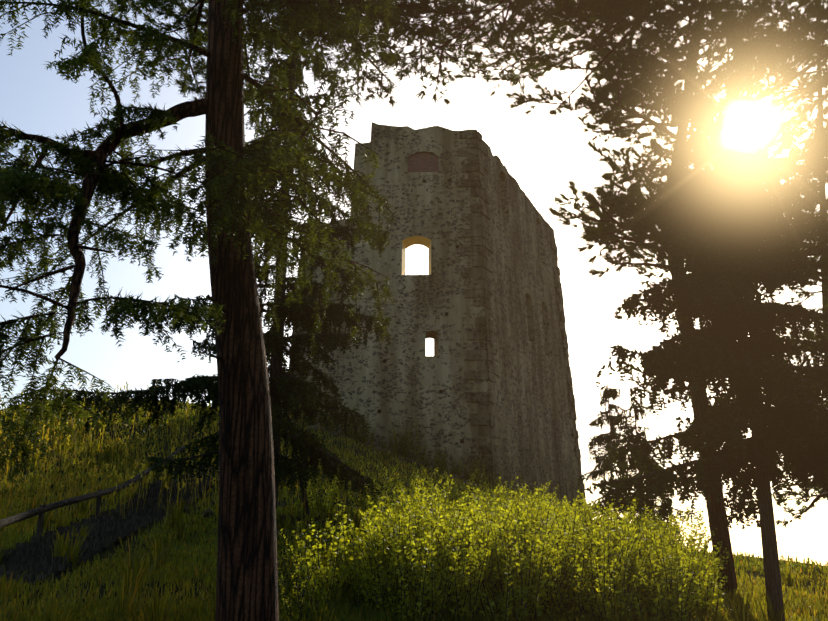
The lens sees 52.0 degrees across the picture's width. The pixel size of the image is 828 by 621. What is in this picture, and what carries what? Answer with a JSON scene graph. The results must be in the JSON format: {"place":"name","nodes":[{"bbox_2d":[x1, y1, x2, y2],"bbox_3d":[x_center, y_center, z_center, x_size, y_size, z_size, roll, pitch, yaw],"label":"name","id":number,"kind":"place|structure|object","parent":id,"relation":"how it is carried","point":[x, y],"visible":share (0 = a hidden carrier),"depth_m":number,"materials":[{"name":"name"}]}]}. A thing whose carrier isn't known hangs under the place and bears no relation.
{"place":"outdoors","nodes":[
{"label":"outdoors","id":0,"kind":"place"},
{"bbox_2d":[0,377,827,620],"bbox_3d":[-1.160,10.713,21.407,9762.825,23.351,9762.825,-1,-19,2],"label":"mound","id":1,"kind":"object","parent":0,"point":[112,551],"visible":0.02,"depth_m":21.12,"materials":[{"name":"green plant"}]},
{"bbox_2d":[0,445,218,584],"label":"wooden steps rail","id":2,"kind":"object","parent":1,"relation":"on","point":[34,558],"visible":0.56,"depth_m":14.84,"materials":[{"name":"brown wood"}]},
{"bbox_2d":[23,17,398,508],"bbox_3d":[-3.669,-5.573,19.660,6.686,21.402,4.635,-1,-19,2],"label":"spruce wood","id":3,"kind":"object","parent":1,"relation":"on","point":[288,389],"visible":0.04,"depth_m":16.87,"materials":[{"name":"green plant"}]},
{"bbox_2d":[0,0,518,620],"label":"pine wood","id":4,"kind":"object","parent":1,"relation":"on","point":[238,174],"visible":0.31,"depth_m":8.07,"materials":[{"name":"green plant"}]},
{"bbox_2d":[284,403,309,516],"bbox_3d":[-2.623,2.644,18.103,1.286,3.809,0.115,16,-24,-38],"label":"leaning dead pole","id":5,"kind":"object","parent":1,"relation":"on","point":[305,504],"depth_m":17.90,"materials":[{"name":"brown wood"}]},
{"bbox_2d":[288,122,585,514],"bbox_3d":[1.578,1.422,42.257,14.483,19.584,9.744,-1,-19,2],"label":"tower ruin","id":6,"kind":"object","parent":1,"relation":"on","point":[481,304],"depth_m":39.08,"materials":[{"name":"grey stone"}]},
{"bbox_2d":[201,418,707,574],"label":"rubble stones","id":7,"kind":"object","parent":1,"relation":"on","point":[207,512],"depth_m":32.40,"materials":[{"name":"grey stone"}]},
{"bbox_2d":[277,389,729,620],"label":"wood shrubs","id":8,"kind":"object","parent":1,"relation":"on","point":[515,554],"visible":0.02,"depth_m":10.61,"materials":[{"name":"green plant"}]},
{"bbox_2d":[245,0,794,134],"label":"tree branches","id":9,"kind":"object","parent":1,"relation":"on","point":[609,11],"depth_m":12.54,"materials":[{"name":"green plant"}]},
{"bbox_2d":[577,381,666,524],"bbox_3d":[7.002,5.547,29.580,3.080,6.327,3.108,-1,-19,2],"label":"tree","id":10,"kind":"object","parent":1,"relation":"on","point":[601,439],"depth_m":29.76,"materials":[{"name":"green plant"}]},
{"bbox_2d":[598,402,703,533],"bbox_3d":[6.306,4.951,23.425,2.846,4.905,2.853,-1,-19,2],"label":"tree","id":11,"kind":"object","parent":1,"relation":"on","point":[631,437],"depth_m":23.59,"materials":[{"name":"green plant"}]},
{"bbox_2d":[545,0,827,594],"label":"tree","id":12,"kind":"object","parent":1,"relation":"on","point":[613,210],"depth_m":13.77,"materials":[{"name":"green plant"}]},
{"bbox_2d":[584,80,827,620],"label":"tree","id":13,"kind":"object","parent":1,"relation":"on","point":[786,406],"depth_m":11.33,"materials":[{"name":"green plant"}]},
{"bbox_2d":[663,4,827,529],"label":"tree","id":14,"kind":"object","parent":1,"relation":"on","point":[816,499],"depth_m":21.88,"materials":[{"name":"green plant"}]},
{"bbox_2d":[703,0,827,375],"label":"tree","id":15,"kind":"object","parent":1,"relation":"on","point":[808,293],"depth_m":18.21,"materials":[{"name":"plant"}]},
{"bbox_2d":[0,0,827,565],"label":"sky","id":16,"kind":"structure","parent":0,"point":[538,150],"materials":[{"name":"white"}]}
]}

